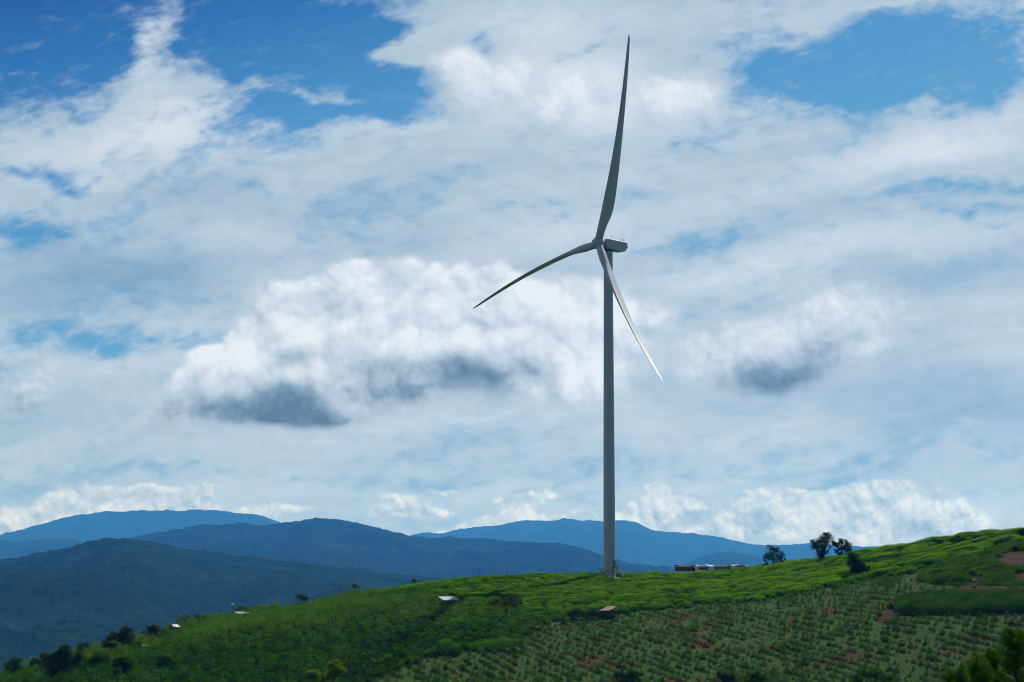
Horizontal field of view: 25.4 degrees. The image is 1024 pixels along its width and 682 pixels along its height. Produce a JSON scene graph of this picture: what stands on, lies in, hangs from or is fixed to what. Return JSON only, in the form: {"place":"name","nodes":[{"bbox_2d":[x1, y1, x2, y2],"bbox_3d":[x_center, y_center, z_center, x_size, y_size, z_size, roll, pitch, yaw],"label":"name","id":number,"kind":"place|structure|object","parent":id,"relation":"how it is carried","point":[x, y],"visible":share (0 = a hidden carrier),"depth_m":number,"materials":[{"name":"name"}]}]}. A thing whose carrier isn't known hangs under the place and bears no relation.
{"place":"outdoors","nodes":[
{"label":"outdoors","id":0,"kind":"place"},
{"bbox_2d":[0,538,84,559],"bbox_3d":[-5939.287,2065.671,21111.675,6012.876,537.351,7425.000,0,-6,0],"label":"forested hill","id":1,"kind":"structure","parent":0,"point":[9,549],"depth_m":21937.57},
{"bbox_2d":[0,509,279,541],"bbox_3d":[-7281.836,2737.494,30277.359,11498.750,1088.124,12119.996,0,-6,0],"label":"mountain","id":2,"kind":"structure","parent":0,"point":[106,524],"depth_m":31244.49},
{"bbox_2d":[0,538,447,680],"bbox_3d":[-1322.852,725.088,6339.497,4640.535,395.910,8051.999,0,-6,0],"label":"forested hill","id":3,"kind":"structure","parent":0,"point":[89,592],"depth_m":6431.01,"materials":[{"name":"blue plant"}]},
{"bbox_2d":[129,517,673,578],"bbox_3d":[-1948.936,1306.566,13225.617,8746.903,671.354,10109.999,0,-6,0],"label":"forested hill","id":4,"kind":"structure","parent":0,"point":[337,543],"depth_m":13875.49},
{"bbox_2d":[0,0,1023,546],"bbox_3d":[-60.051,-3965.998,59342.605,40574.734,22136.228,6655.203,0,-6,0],"label":"sky","id":5,"kind":"structure","parent":0,"point":[264,258],"depth_m":61395.79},
{"bbox_2d":[122,546,1023,681],"bbox_3d":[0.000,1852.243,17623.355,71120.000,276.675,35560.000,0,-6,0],"label":"ground","id":6,"kind":"structure","parent":0,"point":[1011,558],"depth_m":592.99,"materials":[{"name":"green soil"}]},
{"bbox_2d":[2,657,24,679],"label":"leafy tree","id":7,"kind":"object","parent":6,"relation":"on","point":[13,662],"visible":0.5,"depth_m":664.11,"materials":[{"name":"green plant"}]},
{"bbox_2d":[21,657,42,677],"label":"leafy tree","id":8,"kind":"object","parent":6,"relation":"on","point":[33,662],"visible":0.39,"depth_m":661.28,"materials":[{"name":"green plant"}]},
{"bbox_2d":[38,653,47,668],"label":"leafy tree","id":9,"kind":"object","parent":6,"relation":"on","point":[42,656],"visible":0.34,"depth_m":640.36,"materials":[{"name":"green plant"}]},
{"bbox_2d":[41,643,85,680],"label":"leafy tree","id":10,"kind":"object","parent":6,"relation":"on","point":[57,662],"visible":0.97,"depth_m":616.99,"materials":[{"name":"green plant"}]},
{"bbox_2d":[76,642,90,657],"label":"leafy tree","id":11,"kind":"object","parent":6,"relation":"on","point":[84,645],"visible":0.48,"depth_m":673.61,"materials":[{"name":"green plant"}]},
{"bbox_2d":[82,644,114,672],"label":"leafy tree","id":12,"kind":"object","parent":6,"relation":"on","point":[96,657],"visible":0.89,"depth_m":620.74,"materials":[{"name":"green plant"}]},
{"bbox_2d":[100,625,136,656],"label":"leafy tree","id":13,"kind":"object","parent":6,"relation":"on","point":[122,633],"visible":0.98,"depth_m":654.14,"materials":[{"name":"green plant"}]},
{"bbox_2d":[111,656,136,671],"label":"leafy tree","id":14,"kind":"object","parent":6,"relation":"on","point":[124,662],"visible":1,"depth_m":605.17,"materials":[{"name":"green plant"}]},
{"bbox_2d":[131,637,144,650],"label":"leafy tree","id":15,"kind":"object","parent":6,"relation":"on","point":[139,640],"visible":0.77,"depth_m":651.51,"materials":[{"name":"green plant"}]},
{"bbox_2d":[141,624,165,638],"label":"leafy tree","id":16,"kind":"object","parent":6,"relation":"on","point":[153,628],"visible":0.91,"depth_m":679.05,"materials":[{"name":"green plant"}]},
{"bbox_2d":[155,654,181,670],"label":"leafy tree","id":17,"kind":"object","parent":6,"relation":"on","point":[162,659],"visible":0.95,"depth_m":605.47,"materials":[{"name":"green plant"}]},
{"bbox_2d":[169,624,179,633],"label":"peaked hut","id":18,"kind":"object","parent":6,"relation":"on","point":[176,626],"visible":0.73,"depth_m":708.47,"materials":[{"name":"metal"}]},
{"bbox_2d":[176,615,195,623],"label":"sapling","id":19,"kind":"object","parent":6,"relation":"on","point":[185,617],"visible":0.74,"depth_m":724.84,"materials":[{"name":"green plant"}]},
{"bbox_2d":[192,613,220,621],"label":"sapling","id":20,"kind":"object","parent":6,"relation":"on","point":[202,616],"visible":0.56,"depth_m":728.20,"materials":[{"name":"green plant"}]},
{"bbox_2d":[233,606,251,611],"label":"leafy tree","id":21,"kind":"object","parent":6,"relation":"on","point":[238,608],"visible":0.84,"depth_m":737.53,"materials":[{"name":"green plant"}]},
{"bbox_2d":[254,604,276,610],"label":"sapling","id":22,"kind":"object","parent":6,"relation":"on","point":[269,606],"visible":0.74,"depth_m":726.69,"materials":[{"name":"green plant"}]},
{"bbox_2d":[0,586,578,681],"bbox_3d":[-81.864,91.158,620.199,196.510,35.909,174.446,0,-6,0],"label":"coffee thicket","id":23,"kind":"object","parent":6,"relation":"on","point":[134,675],"visible":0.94,"depth_m":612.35,"materials":[{"name":"green plant"}]},
{"bbox_2d":[295,594,307,603],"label":"leafy tree","id":24,"kind":"object","parent":6,"relation":"on","point":[302,597],"visible":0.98,"depth_m":758.67,"materials":[{"name":"green plant"}]},
{"bbox_2d":[306,669,326,681],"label":"bush","id":25,"kind":"object","parent":6,"relation":"on","point":[315,673],"visible":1,"depth_m":564.35,"materials":[{"name":"green plant"}]},
{"bbox_2d":[322,659,348,681],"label":"bush","id":26,"kind":"object","parent":6,"relation":"on","point":[335,664],"visible":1,"depth_m":563.82,"materials":[{"name":"green plant"}]},
{"bbox_2d":[405,656,413,662],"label":"shrub","id":27,"kind":"object","parent":6,"relation":"on","point":[408,658],"visible":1,"depth_m":600.20,"materials":[{"name":"green plant"}]},
{"bbox_2d":[439,637,452,649],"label":"shrub","id":28,"kind":"object","parent":6,"relation":"on","point":[444,642],"visible":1,"depth_m":608.47,"materials":[{"name":"green plant"}]},
{"bbox_2d":[439,596,458,607],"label":"tin shed","id":29,"kind":"structure","parent":6,"relation":"on","point":[448,598],"depth_m":675.47,"materials":[{"name":"white metal"}]},
{"bbox_2d":[449,642,464,653],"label":"shrub","id":30,"kind":"object","parent":6,"relation":"on","point":[457,646],"visible":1,"depth_m":604.13,"materials":[{"name":"green plant"}]},
{"bbox_2d":[466,635,529,648],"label":"hedge","id":31,"kind":"object","parent":6,"relation":"on","point":[496,645],"visible":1,"depth_m":607.10,"materials":[{"name":"green plant"}]},
{"bbox_2d":[485,593,523,607],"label":"spreading tree","id":32,"kind":"object","parent":6,"relation":"on","point":[511,597],"visible":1,"depth_m":661.84,"materials":[{"name":"green plant"}]},
{"bbox_2d":[473,35,662,578],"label":"wind turbine","id":33,"kind":"object","parent":6,"relation":"on","point":[606,248],"visible":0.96,"depth_m":791.22,"materials":[{"name":"white paint"}]},
{"bbox_2d":[567,608,601,618],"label":"shrub","id":34,"kind":"object","parent":6,"relation":"on","point":[593,611],"visible":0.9,"depth_m":644.55,"materials":[{"name":"green plant"}]},
{"bbox_2d":[599,606,616,614],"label":"rusty shed","id":35,"kind":"structure","parent":6,"relation":"on","point":[608,611],"depth_m":644.38,"materials":[{"name":"metal"}]},
{"bbox_2d":[599,613,616,620],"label":"shrub","id":36,"kind":"object","parent":6,"relation":"on","point":[608,617],"visible":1,"depth_m":637.57,"materials":[{"name":"green plant"}]},
{"bbox_2d":[599,565,618,580],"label":"feathery tree","id":37,"kind":"object","parent":6,"relation":"on","point":[607,570],"visible":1,"depth_m":754.95,"materials":[{"name":"green plant"}]},
{"bbox_2d":[613,670,642,681],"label":"bush","id":38,"kind":"object","parent":6,"relation":"on","point":[630,676],"visible":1,"depth_m":548.89,"materials":[{"name":"green plant"}]},
{"bbox_2d":[281,527,1023,615],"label":"tea field","id":39,"kind":"structure","parent":6,"relation":"on","point":[583,590],"depth_m":698.17,"materials":[{"name":"green plant"}]},
{"bbox_2d":[373,572,1023,681],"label":"coffee seedlings","id":40,"kind":"object","parent":6,"relation":"on","point":[848,587],"visible":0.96,"depth_m":595.54,"materials":[{"name":"green plant"}]},
{"bbox_2d":[697,565,713,571],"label":"minibus","id":41,"kind":"object","parent":6,"relation":"on","point":[705,567],"visible":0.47,"depth_m":816.29,"materials":[{"name":"white paint"}]},
{"bbox_2d":[716,671,735,681],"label":"bush","id":42,"kind":"object","parent":6,"relation":"on","point":[723,677],"visible":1,"depth_m":535.71,"materials":[{"name":"green plant"}]},
{"bbox_2d":[735,565,748,567],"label":"coach","id":43,"kind":"object","parent":6,"relation":"on","point":[740,566],"visible":0.21,"depth_m":854.82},
{"bbox_2d":[740,669,770,681],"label":"bush","id":44,"kind":"object","parent":6,"relation":"on","point":[755,676],"visible":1,"depth_m":531.55,"materials":[{"name":"green plant"}]},
{"bbox_2d":[770,666,777,674],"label":"coffee plant","id":45,"kind":"object","parent":6,"relation":"on","point":[774,672],"visible":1,"depth_m":562.60,"materials":[{"name":"green plant"}]},
{"bbox_2d":[762,545,786,565],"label":"round tree","id":46,"kind":"object","parent":6,"relation":"on","point":[773,553],"visible":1,"depth_m":811.92,"materials":[{"name":"green plant"}]},
{"bbox_2d":[810,532,834,558],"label":"double crowned tree","id":47,"kind":"object","parent":6,"relation":"on","point":[817,544],"visible":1,"depth_m":767.39,"materials":[{"name":"green plant"}]},
{"bbox_2d":[833,538,852,554],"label":"round tree","id":48,"kind":"object","parent":6,"relation":"on","point":[845,543],"visible":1,"depth_m":765.91,"materials":[{"name":"green plant"}]},
{"bbox_2d":[846,551,867,572],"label":"bushy tree","id":49,"kind":"object","parent":6,"relation":"on","point":[856,564],"visible":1,"depth_m":668.50,"materials":[{"name":"green plant"}]},
{"bbox_2d":[849,665,896,681],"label":"bush","id":50,"kind":"object","parent":6,"relation":"on","point":[875,672],"visible":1,"depth_m":523.85,"materials":[{"name":"green plant"}]},
{"bbox_2d":[884,588,1023,615],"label":"tall grass","id":51,"kind":"structure","parent":6,"relation":"on","point":[937,601],"depth_m":592.29,"materials":[{"name":"green plant"}]},
{"bbox_2d":[940,663,970,681],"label":"pine tree","id":52,"kind":"object","parent":6,"relation":"on","point":[950,676],"visible":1,"depth_m":102.93,"materials":[{"name":"green plant"}]},
{"bbox_2d":[955,537,965,542],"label":"tea bush","id":53,"kind":"object","parent":6,"relation":"on","point":[960,539],"visible":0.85,"depth_m":698.27,"materials":[{"name":"green plant"}]},
{"bbox_2d":[916,539,1023,585],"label":"bank grass","id":54,"kind":"structure","parent":6,"relation":"on","point":[984,562],"depth_m":625.75,"materials":[{"name":"green plant"}]},
{"bbox_2d":[963,650,997,681],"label":"pine tree","id":55,"kind":"object","parent":6,"relation":"on","point":[977,674],"visible":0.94,"depth_m":104.84,"materials":[{"name":"green plant"}]},
{"bbox_2d":[982,646,1011,681],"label":"pine tree","id":56,"kind":"object","parent":6,"relation":"on","point":[990,653],"visible":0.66,"depth_m":116.88,"materials":[{"name":"green plant"}]},
{"bbox_2d":[993,627,1023,681],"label":"pine tree","id":57,"kind":"object","parent":6,"relation":"on","point":[1014,643],"visible":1,"depth_m":110.86,"materials":[{"name":"green plant"}]},
{"bbox_2d":[410,518,879,566],"bbox_3d":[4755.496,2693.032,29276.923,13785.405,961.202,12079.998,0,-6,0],"label":"mountain","id":58,"kind":"structure","parent":0,"point":[636,542],"depth_m":30040.33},
{"bbox_2d":[674,565,697,572],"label":"coach","id":59,"kind":"object","parent":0,"point":[684,568],"visible":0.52,"depth_m":832.95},
{"bbox_2d":[713,565,735,570],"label":"coach","id":60,"kind":"object","parent":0,"point":[719,567],"visible":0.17,"depth_m":839.88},
{"bbox_2d":[670,552,791,566],"bbox_3d":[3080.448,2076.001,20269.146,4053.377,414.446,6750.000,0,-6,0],"label":"forested hill","id":61,"kind":"structure","parent":0,"point":[724,558],"depth_m":21246.44,"materials":[{"name":"blue plant"}]}
]}

